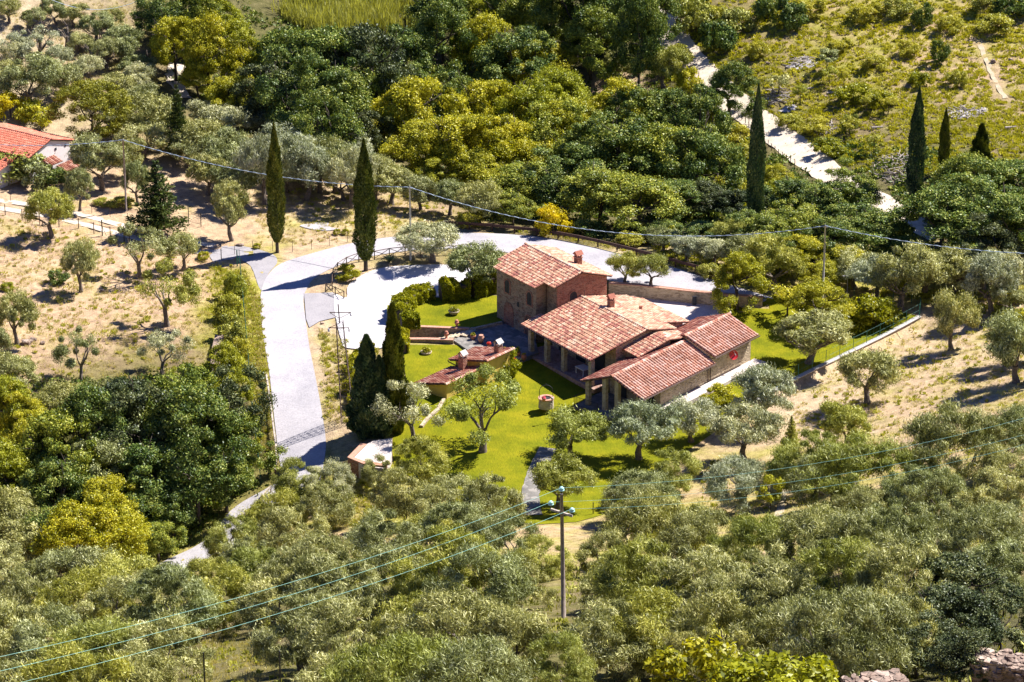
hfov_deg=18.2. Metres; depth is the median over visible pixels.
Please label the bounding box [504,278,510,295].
window
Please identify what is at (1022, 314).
bush
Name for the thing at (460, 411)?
olive tree
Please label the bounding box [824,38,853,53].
bush
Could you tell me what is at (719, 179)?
bush
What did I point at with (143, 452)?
oak tree
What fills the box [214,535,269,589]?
olive tree
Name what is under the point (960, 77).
bush
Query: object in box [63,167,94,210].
olive tree
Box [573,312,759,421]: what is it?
annex
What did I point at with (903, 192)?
undergrowth
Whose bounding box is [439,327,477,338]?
garden steps
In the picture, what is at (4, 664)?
olive tree
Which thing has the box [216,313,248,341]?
bush
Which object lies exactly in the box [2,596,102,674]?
olive tree
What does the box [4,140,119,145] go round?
cable
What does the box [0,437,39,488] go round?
oak tree
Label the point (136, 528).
oak tree
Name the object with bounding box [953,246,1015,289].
olive tree
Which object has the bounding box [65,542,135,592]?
olive tree
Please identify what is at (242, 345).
bush
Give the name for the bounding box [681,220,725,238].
oak tree
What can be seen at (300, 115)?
oak tree
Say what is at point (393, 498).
olive tree
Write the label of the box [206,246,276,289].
track junction
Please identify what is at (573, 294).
window
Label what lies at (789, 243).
oak tree
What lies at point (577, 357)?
door
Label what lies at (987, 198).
oak tree
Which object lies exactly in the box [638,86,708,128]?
oak tree
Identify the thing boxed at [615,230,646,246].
bush
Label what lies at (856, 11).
bush
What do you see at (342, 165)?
olive tree
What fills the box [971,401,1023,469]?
olive tree
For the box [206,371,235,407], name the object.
oak tree
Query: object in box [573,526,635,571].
olive tree
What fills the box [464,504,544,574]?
olive tree
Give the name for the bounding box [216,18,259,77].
oak tree
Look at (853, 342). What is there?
wire fence
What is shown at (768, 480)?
young tree
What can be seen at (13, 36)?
olive tree
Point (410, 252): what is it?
utility pole
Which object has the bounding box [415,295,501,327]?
lawn
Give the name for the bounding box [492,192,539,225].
oak tree
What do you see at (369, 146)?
olive tree
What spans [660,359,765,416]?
paving
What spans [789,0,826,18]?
bush
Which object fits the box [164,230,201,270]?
olive tree
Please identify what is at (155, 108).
olive tree
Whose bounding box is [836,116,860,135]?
young tree
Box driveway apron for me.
[304,292,334,326]
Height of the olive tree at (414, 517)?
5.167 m
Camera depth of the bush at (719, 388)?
318.42 m
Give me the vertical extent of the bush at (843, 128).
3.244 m
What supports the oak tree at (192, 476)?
on the ground at (342, 442)
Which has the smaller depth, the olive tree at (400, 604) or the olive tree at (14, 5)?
the olive tree at (400, 604)
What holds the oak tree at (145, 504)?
on the ground at (342, 442)
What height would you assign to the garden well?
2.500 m
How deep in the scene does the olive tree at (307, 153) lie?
365.39 m
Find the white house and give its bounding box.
[0,123,78,187]
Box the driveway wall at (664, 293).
[609,281,762,307]
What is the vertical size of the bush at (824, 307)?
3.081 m
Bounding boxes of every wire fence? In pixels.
[4,204,221,259]
[10,192,127,215]
[234,226,399,253]
[239,254,260,479]
[743,303,919,399]
[768,140,794,166]
[838,285,920,319]
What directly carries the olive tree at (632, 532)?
on the ground at (342, 442)
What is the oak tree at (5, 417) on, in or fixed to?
on the ground at (342, 442)
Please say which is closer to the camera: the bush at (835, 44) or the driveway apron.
the driveway apron
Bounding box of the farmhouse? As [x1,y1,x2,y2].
[493,242,688,393]
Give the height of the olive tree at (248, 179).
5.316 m
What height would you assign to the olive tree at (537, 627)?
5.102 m
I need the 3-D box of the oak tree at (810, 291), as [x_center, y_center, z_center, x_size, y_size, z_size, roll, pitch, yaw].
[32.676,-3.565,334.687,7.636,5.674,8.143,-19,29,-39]
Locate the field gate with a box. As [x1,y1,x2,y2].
[188,208,200,223]
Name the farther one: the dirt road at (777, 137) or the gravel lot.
the dirt road at (777, 137)
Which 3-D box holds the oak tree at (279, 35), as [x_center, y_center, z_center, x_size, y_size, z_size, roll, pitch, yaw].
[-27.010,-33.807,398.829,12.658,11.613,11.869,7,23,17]
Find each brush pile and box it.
[761,86,790,104]
[782,54,814,69]
[813,119,837,134]
[871,151,908,183]
[944,104,986,119]
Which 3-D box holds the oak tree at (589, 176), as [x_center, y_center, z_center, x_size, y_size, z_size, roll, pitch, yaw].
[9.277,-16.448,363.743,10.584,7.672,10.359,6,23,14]
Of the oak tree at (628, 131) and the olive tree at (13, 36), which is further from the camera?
the olive tree at (13, 36)
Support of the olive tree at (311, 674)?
on the ground at (342, 442)
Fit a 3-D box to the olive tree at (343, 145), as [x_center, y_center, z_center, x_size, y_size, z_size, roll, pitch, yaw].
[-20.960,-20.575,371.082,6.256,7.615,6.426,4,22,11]
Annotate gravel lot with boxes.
[334,264,471,348]
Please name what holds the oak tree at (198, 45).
on the ground at (342, 442)
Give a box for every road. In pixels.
[153,475,301,571]
[260,233,771,479]
[659,6,937,239]
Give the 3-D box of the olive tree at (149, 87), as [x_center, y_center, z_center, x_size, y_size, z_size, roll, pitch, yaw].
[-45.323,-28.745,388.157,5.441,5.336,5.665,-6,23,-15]
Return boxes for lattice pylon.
[328,304,352,421]
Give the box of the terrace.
[355,438,391,480]
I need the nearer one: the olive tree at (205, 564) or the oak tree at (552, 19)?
the olive tree at (205, 564)
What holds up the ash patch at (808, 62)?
on the ground at (342, 442)
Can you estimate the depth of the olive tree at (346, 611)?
188.48 m
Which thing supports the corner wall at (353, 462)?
on the ground at (342, 442)
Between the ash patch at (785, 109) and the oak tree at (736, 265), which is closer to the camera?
the oak tree at (736, 265)
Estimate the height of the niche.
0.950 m
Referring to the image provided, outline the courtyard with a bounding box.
[454,323,538,362]
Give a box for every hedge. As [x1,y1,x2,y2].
[346,348,358,404]
[386,281,435,322]
[399,310,420,329]
[401,327,409,353]
[438,275,471,302]
[469,270,496,298]
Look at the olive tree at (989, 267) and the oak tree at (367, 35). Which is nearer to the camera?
the olive tree at (989, 267)
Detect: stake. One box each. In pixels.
[203,652,204,681]
[279,651,280,681]
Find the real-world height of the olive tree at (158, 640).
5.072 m
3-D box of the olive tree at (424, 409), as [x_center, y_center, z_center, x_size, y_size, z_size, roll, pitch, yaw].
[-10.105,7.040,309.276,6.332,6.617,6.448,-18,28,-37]
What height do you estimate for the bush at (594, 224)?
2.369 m
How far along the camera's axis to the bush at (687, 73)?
409.73 m
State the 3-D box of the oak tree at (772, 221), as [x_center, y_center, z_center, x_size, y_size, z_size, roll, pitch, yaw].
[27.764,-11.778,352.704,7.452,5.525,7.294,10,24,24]
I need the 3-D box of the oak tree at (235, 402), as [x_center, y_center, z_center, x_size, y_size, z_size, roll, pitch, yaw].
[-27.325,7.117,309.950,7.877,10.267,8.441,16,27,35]
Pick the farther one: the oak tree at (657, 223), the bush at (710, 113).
the bush at (710, 113)
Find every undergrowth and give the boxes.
[0,365,268,556]
[164,0,1023,257]
[652,65,1023,315]
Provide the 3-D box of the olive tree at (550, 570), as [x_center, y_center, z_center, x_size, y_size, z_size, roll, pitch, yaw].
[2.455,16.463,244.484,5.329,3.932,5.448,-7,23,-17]
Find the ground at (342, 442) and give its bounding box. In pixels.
[0,0,1023,681]
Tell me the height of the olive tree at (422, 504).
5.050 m
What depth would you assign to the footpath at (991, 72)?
403.10 m
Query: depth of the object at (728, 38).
416.85 m
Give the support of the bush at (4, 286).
on the ground at (342, 442)
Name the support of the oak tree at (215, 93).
on the ground at (342, 442)
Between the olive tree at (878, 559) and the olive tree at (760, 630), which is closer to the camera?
the olive tree at (760, 630)
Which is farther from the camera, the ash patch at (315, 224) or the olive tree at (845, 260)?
the ash patch at (315, 224)
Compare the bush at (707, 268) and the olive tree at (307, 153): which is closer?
the bush at (707, 268)
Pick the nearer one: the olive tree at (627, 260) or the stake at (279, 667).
the stake at (279, 667)
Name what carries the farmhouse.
on the lawn at (517, 433)
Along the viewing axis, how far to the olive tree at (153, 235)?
344.44 m
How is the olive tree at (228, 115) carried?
on the ground at (342, 442)
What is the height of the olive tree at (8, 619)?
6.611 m
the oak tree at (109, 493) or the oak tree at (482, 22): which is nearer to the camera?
the oak tree at (109, 493)
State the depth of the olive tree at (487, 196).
361.04 m
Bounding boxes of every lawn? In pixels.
[392,296,915,523]
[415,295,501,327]
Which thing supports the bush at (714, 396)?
on the lawn at (517, 433)
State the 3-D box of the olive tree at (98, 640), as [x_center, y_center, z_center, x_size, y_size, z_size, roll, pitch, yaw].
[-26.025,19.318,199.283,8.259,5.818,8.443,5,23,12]
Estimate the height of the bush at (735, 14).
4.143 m
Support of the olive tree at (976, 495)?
on the ground at (342, 442)
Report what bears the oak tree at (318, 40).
on the ground at (342, 442)
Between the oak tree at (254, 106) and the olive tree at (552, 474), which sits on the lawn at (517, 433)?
the olive tree at (552, 474)
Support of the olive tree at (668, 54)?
on the ground at (342, 442)
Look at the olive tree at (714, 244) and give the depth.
348.26 m
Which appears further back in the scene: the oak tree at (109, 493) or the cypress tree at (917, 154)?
the cypress tree at (917, 154)
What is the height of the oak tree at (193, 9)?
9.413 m
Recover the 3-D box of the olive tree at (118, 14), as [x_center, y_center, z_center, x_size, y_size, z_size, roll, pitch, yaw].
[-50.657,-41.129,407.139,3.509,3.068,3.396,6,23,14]
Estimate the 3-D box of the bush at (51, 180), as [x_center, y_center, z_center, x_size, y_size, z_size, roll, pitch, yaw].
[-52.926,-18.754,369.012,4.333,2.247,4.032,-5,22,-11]
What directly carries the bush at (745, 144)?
on the ground at (342, 442)
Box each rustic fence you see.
[325,283,343,297]
[332,244,469,290]
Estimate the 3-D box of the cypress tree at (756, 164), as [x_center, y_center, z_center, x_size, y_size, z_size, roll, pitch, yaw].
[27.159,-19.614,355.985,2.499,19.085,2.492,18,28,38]
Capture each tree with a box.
[0,0,21,23]
[0,30,36,64]
[0,39,25,59]
[0,49,66,100]
[0,58,27,91]
[0,288,40,344]
[0,327,12,349]
[0,347,41,387]
[0,372,32,437]
[0,381,51,437]
[0,408,53,449]
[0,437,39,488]
[0,483,39,522]
[0,502,55,562]
[0,503,86,563]
[0,538,25,580]
[0,560,64,633]
[0,593,53,667]
[0,652,37,681]
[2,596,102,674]
[10,635,137,681]
[14,24,60,54]
[14,452,103,509]
[17,405,109,491]
[17,451,62,496]
[19,6,47,30]
[20,185,75,238]
[26,492,126,568]
[28,15,53,50]
[30,561,141,637]
[31,544,78,592]
[34,378,86,411]
[36,62,83,90]
[38,611,157,681]
[39,0,67,25]
[41,378,131,488]
[42,43,74,62]
[44,78,136,141]
[49,325,99,381]
[57,2,89,26]
[58,19,70,46]
[59,235,101,292]
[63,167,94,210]
[63,472,140,546]
[64,128,131,190]
[65,434,150,499]
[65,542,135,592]
[66,30,94,53]
[70,568,180,633]
[72,53,105,78]
[74,376,111,392]
[75,9,116,40]
[84,44,104,71]
[84,501,152,560]
[85,35,125,68]
[87,372,164,440]
[89,644,189,681]
[92,385,185,473]
[92,547,160,588]
[97,29,111,58]
[98,70,138,104]
[101,104,132,126]
[102,22,144,60]
[103,433,181,498]
[105,6,125,26]
[107,222,169,277]
[112,117,169,158]
[112,135,146,170]
[112,485,173,540]
[114,53,159,71]
[114,88,172,147]
[117,605,216,681]
[118,159,149,202]
[121,561,225,649]
[122,61,156,85]
[123,158,189,239]
[126,82,158,111]
[129,0,187,31]
[131,520,187,561]
[134,378,258,501]
[136,329,195,373]
[138,257,205,326]
[142,362,218,435]
[143,486,197,535]
[148,14,208,81]
[149,403,253,525]
[159,116,185,136]
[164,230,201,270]
[165,83,186,154]
[166,0,230,36]
[169,117,222,154]
[169,141,202,168]
[178,55,221,99]
[180,8,250,88]
[180,555,243,598]
[184,150,230,195]
[185,98,224,128]
[187,559,277,637]
[191,123,250,176]
[193,103,251,146]
[198,362,277,446]
[198,514,260,557]
[200,339,246,378]
[201,0,250,38]
[203,408,289,473]
[203,452,258,512]
[204,69,258,129]
[204,159,265,190]
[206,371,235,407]
[210,176,250,241]
[211,366,257,408]
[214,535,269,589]
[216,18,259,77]
[219,61,298,125]
[220,544,288,594]
[230,130,288,205]
[230,482,311,549]
[231,563,335,630]
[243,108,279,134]
[243,588,358,670]
[247,23,334,78]
[248,531,320,598]
[250,41,335,131]
[253,502,331,556]
[254,120,318,180]
[265,122,285,252]
[268,110,332,140]
[268,454,331,496]
[277,23,378,111]
[279,548,382,626]
[280,131,330,201]
[282,163,303,192]
[286,530,366,582]
[287,74,368,145]
[289,641,376,681]
[295,478,356,527]
[298,134,344,193]
[298,593,401,666]
[300,457,355,495]
[313,133,355,192]
[315,60,373,141]
[316,19,422,102]
[318,627,480,681]
[321,143,382,209]
[321,163,356,200]
[325,538,425,620]
[341,130,374,152]
[341,505,433,571]
[343,333,384,440]
[349,109,399,150]
[351,70,406,124]
[351,138,377,270]
[354,152,395,198]
[360,451,396,486]
[360,590,464,662]
[367,464,438,519]
[368,379,445,436]
[369,74,472,159]
[369,354,393,438]
[371,22,435,79]
[373,161,415,205]
[378,106,416,150]
[378,116,462,176]
[381,301,411,433]
[386,522,502,611]
[387,433,451,487]
[389,510,453,560]
[392,219,460,263]
[393,586,543,677]
[395,629,540,681]
[399,0,473,62]
[401,174,437,210]
[407,483,468,530]
[408,0,475,94]
[412,472,489,523]
[414,156,464,181]
[415,496,504,555]
[421,536,538,616]
[423,69,486,118]
[427,113,516,171]
[430,177,464,214]
[435,362,523,453]
[441,146,506,184]
[441,238,505,282]
[448,10,526,86]
[453,471,528,524]
[454,177,504,222]
[459,77,534,146]
[460,601,559,680]
[461,112,553,187]
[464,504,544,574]
[467,0,500,23]
[470,24,557,96]
[471,0,532,32]
[473,159,562,209]
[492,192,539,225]
[493,76,569,129]
[505,39,582,81]
[508,0,573,43]
[511,556,556,610]
[513,533,579,581]
[514,97,592,176]
[517,140,601,214]
[518,63,592,109]
[525,629,597,681]
[527,95,600,143]
[528,448,602,509]
[530,0,610,63]
[543,402,611,456]
[548,109,628,172]
[556,163,634,222]
[557,592,667,681]
[558,2,632,83]
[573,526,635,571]
[574,116,671,177]
[574,170,685,235]
[574,555,646,610]
[576,0,632,37]
[578,76,647,128]
[578,532,698,623]
[596,478,660,522]
[596,487,693,557]
[599,582,728,677]
[600,78,671,128]
[601,48,633,75]
[601,466,684,518]
[602,0,669,85]
[603,397,688,459]
[604,250,640,282]
[609,0,684,40]
[620,122,726,182]
[626,492,714,559]
[635,252,670,284]
[637,446,706,493]
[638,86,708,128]
[639,218,684,238]
[642,224,680,250]
[643,44,691,88]
[643,178,715,220]
[643,541,751,618]
[654,502,741,573]
[655,126,747,190]
[659,583,780,681]
[664,392,721,442]
[667,83,736,138]
[668,234,702,261]
[673,178,726,217]
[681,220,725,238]
[697,236,732,263]
[700,451,786,514]
[702,511,798,571]
[703,548,805,622]
[704,400,790,460]
[706,217,749,248]
[706,248,773,314]
[707,58,769,118]
[713,158,749,181]
[713,186,771,219]
[714,208,762,237]
[720,231,758,256]
[725,592,849,663]
[731,361,797,424]
[739,208,791,238]
[743,230,808,291]
[743,557,841,607]
[745,83,766,229]
[756,474,785,515]
[759,499,856,575]
[761,427,846,495]
[762,198,824,235]
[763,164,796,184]
[763,173,819,216]
[763,232,815,270]
[765,73,790,93]
[769,283,805,315]
[769,583,933,681]
[770,307,854,364]
[772,233,832,275]
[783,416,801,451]
[784,446,863,510]
[789,278,860,325]
[791,535,892,629]
[792,83,808,101]
[792,429,926,511]
[795,179,871,217]
[797,259,844,290]
[801,508,897,582]
[804,216,871,260]
[805,617,912,680]
[814,156,886,215]
[814,242,865,280]
[815,48,839,68]
[817,201,912,246]
[818,397,874,449]
[819,66,837,83]
[828,484,890,528]
[835,242,882,289]
[835,346,904,404]
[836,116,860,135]
[837,68,851,85]
[839,583,940,674]
[841,253,904,298]
[849,537,968,604]
[850,495,939,573]
[860,94,873,111]
[862,183,982,261]
[865,134,882,151]
[865,239,944,311]
[876,463,947,514]
[879,97,896,112]
[879,234,927,258]
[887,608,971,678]
[895,397,1013,481]
[895,593,915,633]
[898,248,962,294]
[900,461,973,516]
[904,86,927,198]
[905,493,979,553]
[908,549,1009,624]
[912,578,1009,654]
[917,155,1023,239]
[922,181,979,199]
[925,624,996,681]
[927,148,1012,210]
[930,285,982,350]
[930,499,1023,563]
[931,244,981,293]
[937,107,950,164]
[948,483,1022,541]
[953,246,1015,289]
[957,189,1023,258]
[957,211,1023,264]
[959,249,1022,314]
[964,536,1023,594]
[969,122,994,163]
[969,449,1023,506]
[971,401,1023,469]
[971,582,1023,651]
[973,158,1023,196]
[975,498,1023,543]
[980,314,1023,366]
[987,304,1023,383]
[988,280,1023,309]
[1001,249,1023,289]
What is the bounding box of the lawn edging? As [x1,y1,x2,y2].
[420,398,444,427]
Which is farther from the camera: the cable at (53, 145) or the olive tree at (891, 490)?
the cable at (53, 145)
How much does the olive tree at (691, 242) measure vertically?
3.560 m
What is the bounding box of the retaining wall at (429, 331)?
[407,325,469,337]
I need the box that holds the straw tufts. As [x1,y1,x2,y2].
[0,0,1023,681]
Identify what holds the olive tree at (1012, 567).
on the ground at (342, 442)
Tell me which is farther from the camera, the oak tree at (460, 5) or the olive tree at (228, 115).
the oak tree at (460, 5)
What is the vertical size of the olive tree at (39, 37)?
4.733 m
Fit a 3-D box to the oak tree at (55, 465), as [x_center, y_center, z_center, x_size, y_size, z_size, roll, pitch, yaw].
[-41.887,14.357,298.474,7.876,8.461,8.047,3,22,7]
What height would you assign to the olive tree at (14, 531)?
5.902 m
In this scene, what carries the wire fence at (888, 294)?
on the ground at (342, 442)
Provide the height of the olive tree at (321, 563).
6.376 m
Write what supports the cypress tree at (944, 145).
on the ground at (342, 442)
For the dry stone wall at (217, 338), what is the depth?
328.94 m
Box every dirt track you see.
[0,199,217,247]
[0,206,209,252]
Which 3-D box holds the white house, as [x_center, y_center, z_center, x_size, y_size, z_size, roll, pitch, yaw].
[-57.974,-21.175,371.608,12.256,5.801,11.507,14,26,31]
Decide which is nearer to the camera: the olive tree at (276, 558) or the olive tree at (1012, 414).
the olive tree at (276, 558)
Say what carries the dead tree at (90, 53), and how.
on the ground at (342, 442)
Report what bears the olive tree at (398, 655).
on the ground at (342, 442)
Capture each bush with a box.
[0,90,32,120]
[0,148,46,184]
[0,282,15,292]
[12,97,56,127]
[16,158,57,189]
[44,166,68,184]
[46,269,70,286]
[91,196,110,207]
[106,196,134,208]
[197,251,209,260]
[212,291,246,320]
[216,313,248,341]
[221,270,248,296]
[232,336,253,357]
[253,243,261,248]
[333,228,340,235]
[335,263,361,282]
[340,228,349,234]
[340,375,352,394]
[341,360,354,373]
[358,340,379,354]
[454,209,484,228]
[500,346,522,376]
[534,202,574,237]
[567,218,605,237]
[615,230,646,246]
[642,630,755,681]
[664,41,695,66]
[673,66,703,93]
[675,0,709,9]
[675,0,714,32]
[695,262,718,277]
[696,94,713,115]
[697,393,722,406]
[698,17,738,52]
[705,647,838,681]
[706,382,741,402]
[708,4,730,21]
[710,175,746,195]
[714,6,756,31]
[725,122,749,144]
[735,139,750,161]
[743,39,771,58]
[749,0,789,24]
[764,178,793,201]
[774,113,803,130]
[779,1,808,29]
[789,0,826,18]
[798,115,830,135]
[813,136,847,158]
[815,296,836,314]
[822,295,878,333]
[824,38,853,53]
[832,82,873,102]
[839,113,857,133]
[847,2,883,22]
[853,292,902,324]
[860,54,889,71]
[865,88,899,108]
[881,0,915,20]
[892,278,921,290]
[896,38,920,57]
[907,71,931,87]
[909,1,934,28]
[928,37,951,67]
[934,14,964,35]
[944,69,969,85]
[970,0,1004,11]
[974,12,1014,33]
[992,0,1023,15]
[1003,311,1023,321]
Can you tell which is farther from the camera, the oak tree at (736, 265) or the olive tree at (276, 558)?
the oak tree at (736, 265)
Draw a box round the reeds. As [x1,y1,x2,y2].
[270,0,482,32]
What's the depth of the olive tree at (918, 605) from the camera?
171.55 m
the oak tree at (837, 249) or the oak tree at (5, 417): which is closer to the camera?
the oak tree at (5, 417)
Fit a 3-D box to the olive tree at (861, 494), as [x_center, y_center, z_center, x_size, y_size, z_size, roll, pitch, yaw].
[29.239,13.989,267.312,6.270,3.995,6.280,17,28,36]
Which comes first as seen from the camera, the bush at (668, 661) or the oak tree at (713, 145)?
the bush at (668, 661)
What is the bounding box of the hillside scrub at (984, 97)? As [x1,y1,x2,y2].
[685,0,1023,175]
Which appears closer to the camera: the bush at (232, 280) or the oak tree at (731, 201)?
the bush at (232, 280)
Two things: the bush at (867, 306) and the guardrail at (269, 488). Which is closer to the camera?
the guardrail at (269, 488)
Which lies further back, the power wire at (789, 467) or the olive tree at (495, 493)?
the olive tree at (495, 493)
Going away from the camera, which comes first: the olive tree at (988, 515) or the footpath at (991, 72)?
the olive tree at (988, 515)
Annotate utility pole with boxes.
[122,140,126,210]
[407,186,411,259]
[548,486,574,618]
[821,225,825,296]
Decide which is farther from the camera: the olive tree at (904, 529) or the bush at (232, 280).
the bush at (232, 280)
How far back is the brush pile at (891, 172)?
378.80 m
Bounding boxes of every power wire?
[0,488,559,656]
[1,502,549,670]
[24,509,570,681]
[563,435,1021,501]
[565,418,1022,487]
[581,445,1020,508]
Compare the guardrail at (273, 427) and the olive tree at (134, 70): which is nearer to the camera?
the guardrail at (273, 427)
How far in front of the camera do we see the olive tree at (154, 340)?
321.66 m
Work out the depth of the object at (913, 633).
168.72 m
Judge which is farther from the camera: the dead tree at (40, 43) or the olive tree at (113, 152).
the dead tree at (40, 43)
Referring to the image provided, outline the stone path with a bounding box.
[521,447,556,514]
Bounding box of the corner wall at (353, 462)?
[347,443,386,477]
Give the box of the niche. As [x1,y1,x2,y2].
[692,296,696,304]
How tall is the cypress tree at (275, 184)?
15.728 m
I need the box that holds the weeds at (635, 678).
[0,538,1023,681]
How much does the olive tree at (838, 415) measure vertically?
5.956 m
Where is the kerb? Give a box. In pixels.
[471,321,502,329]
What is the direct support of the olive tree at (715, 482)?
on the ground at (342, 442)
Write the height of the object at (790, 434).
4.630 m
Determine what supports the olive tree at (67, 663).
on the ground at (342, 442)
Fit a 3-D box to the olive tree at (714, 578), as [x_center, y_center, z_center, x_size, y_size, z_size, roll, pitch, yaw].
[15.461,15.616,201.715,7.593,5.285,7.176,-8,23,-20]
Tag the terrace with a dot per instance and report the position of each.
(382, 446)
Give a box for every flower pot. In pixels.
[420,346,431,354]
[448,305,459,315]
[470,332,475,339]
[478,334,483,342]
[516,346,520,356]
[521,353,526,360]
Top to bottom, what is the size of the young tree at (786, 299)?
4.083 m
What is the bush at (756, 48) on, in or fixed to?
on the ground at (342, 442)
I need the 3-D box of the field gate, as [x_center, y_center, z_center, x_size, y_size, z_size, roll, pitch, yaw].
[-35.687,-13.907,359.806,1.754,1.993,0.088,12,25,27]
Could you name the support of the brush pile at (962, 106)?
on the ash patch at (964, 115)
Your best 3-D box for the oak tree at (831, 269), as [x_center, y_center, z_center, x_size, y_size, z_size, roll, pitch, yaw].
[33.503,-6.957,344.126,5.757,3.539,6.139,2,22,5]
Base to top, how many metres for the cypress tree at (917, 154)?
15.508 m
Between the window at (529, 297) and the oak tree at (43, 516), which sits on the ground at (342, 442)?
the oak tree at (43, 516)
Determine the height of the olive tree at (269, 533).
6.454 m
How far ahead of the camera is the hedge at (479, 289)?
342.60 m
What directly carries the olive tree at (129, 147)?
on the ground at (342, 442)
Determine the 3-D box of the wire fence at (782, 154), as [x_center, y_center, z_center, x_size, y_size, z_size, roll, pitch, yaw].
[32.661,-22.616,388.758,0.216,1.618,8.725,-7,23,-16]
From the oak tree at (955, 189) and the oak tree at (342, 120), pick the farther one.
the oak tree at (342, 120)
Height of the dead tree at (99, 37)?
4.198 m
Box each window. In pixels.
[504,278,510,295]
[526,290,532,307]
[568,290,578,301]
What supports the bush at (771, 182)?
on the ground at (342, 442)
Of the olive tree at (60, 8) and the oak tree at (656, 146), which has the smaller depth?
the oak tree at (656, 146)
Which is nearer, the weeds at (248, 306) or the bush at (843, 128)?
the weeds at (248, 306)
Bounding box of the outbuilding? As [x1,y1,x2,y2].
[414,338,514,398]
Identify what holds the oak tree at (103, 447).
on the ground at (342, 442)
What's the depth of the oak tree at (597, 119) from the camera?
377.09 m
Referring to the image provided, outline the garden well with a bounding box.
[538,384,553,409]
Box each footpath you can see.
[165,62,191,97]
[775,490,787,518]
[978,42,1007,97]
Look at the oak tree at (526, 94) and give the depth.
392.56 m
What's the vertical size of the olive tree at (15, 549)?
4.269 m
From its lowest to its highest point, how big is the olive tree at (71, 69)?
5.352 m
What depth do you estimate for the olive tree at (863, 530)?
229.52 m
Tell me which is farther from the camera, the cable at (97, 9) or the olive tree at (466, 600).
the cable at (97, 9)
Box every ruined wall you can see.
[840,668,909,681]
[969,647,1023,681]
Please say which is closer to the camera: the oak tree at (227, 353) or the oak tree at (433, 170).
the oak tree at (227, 353)
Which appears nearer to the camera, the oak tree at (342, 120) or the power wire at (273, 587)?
the power wire at (273, 587)
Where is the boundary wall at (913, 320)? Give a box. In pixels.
[757,315,921,399]
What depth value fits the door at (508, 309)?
335.50 m
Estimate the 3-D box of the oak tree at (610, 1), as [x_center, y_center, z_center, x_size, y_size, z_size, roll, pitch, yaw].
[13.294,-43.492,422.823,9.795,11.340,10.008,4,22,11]
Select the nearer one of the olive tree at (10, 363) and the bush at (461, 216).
the olive tree at (10, 363)
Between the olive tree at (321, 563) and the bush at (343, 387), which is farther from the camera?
the bush at (343, 387)
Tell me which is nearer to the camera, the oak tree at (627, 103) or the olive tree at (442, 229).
the olive tree at (442, 229)
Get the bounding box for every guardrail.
[229,486,271,522]
[266,374,276,473]
[445,221,747,281]
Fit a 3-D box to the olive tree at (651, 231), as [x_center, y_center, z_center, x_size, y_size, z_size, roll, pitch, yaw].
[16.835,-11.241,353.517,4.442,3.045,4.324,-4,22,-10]
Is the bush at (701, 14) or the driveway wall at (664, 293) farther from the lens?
the bush at (701, 14)
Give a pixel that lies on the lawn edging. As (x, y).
(426, 420)
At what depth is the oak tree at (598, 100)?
393.33 m
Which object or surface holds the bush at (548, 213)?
on the ground at (342, 442)
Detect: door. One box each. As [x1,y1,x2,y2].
[504,302,513,326]
[524,314,531,334]
[576,355,585,362]
[595,354,604,370]
[621,385,626,397]
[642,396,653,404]
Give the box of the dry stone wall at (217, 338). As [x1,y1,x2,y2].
[211,334,223,363]
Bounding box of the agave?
[383,254,394,261]
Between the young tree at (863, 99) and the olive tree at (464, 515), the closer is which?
the olive tree at (464, 515)
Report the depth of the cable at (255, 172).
355.61 m
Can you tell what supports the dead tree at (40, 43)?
on the ground at (342, 442)
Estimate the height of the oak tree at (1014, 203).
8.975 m
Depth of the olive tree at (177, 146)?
375.35 m
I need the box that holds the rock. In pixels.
[22,339,32,344]
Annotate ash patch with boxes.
[300,222,328,228]
[311,226,338,230]
[764,94,786,100]
[779,104,796,111]
[787,56,817,69]
[947,107,988,117]
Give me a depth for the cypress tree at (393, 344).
309.64 m
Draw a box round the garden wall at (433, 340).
[409,337,453,343]
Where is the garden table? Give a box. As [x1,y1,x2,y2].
[575,364,587,376]
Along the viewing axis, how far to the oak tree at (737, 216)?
353.23 m
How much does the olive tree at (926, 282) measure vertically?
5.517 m
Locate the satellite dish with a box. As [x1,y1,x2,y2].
[729,350,737,359]
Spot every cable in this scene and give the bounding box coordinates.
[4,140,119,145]
[53,0,133,9]
[124,140,405,186]
[410,187,822,236]
[827,226,1023,253]
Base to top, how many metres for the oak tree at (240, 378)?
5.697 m
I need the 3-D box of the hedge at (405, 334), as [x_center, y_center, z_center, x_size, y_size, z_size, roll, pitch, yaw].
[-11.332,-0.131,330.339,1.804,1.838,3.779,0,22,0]
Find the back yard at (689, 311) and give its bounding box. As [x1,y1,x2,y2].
[643,298,731,323]
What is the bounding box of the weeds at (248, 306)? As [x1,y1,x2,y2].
[0,184,1023,681]
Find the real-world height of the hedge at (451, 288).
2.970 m
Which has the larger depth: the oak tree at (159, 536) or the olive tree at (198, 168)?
the olive tree at (198, 168)
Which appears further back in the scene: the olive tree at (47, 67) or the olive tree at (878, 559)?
the olive tree at (47, 67)
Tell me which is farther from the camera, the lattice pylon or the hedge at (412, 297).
the hedge at (412, 297)
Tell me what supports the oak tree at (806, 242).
on the ground at (342, 442)
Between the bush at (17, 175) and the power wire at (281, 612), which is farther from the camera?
the bush at (17, 175)
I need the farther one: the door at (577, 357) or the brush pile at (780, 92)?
the brush pile at (780, 92)

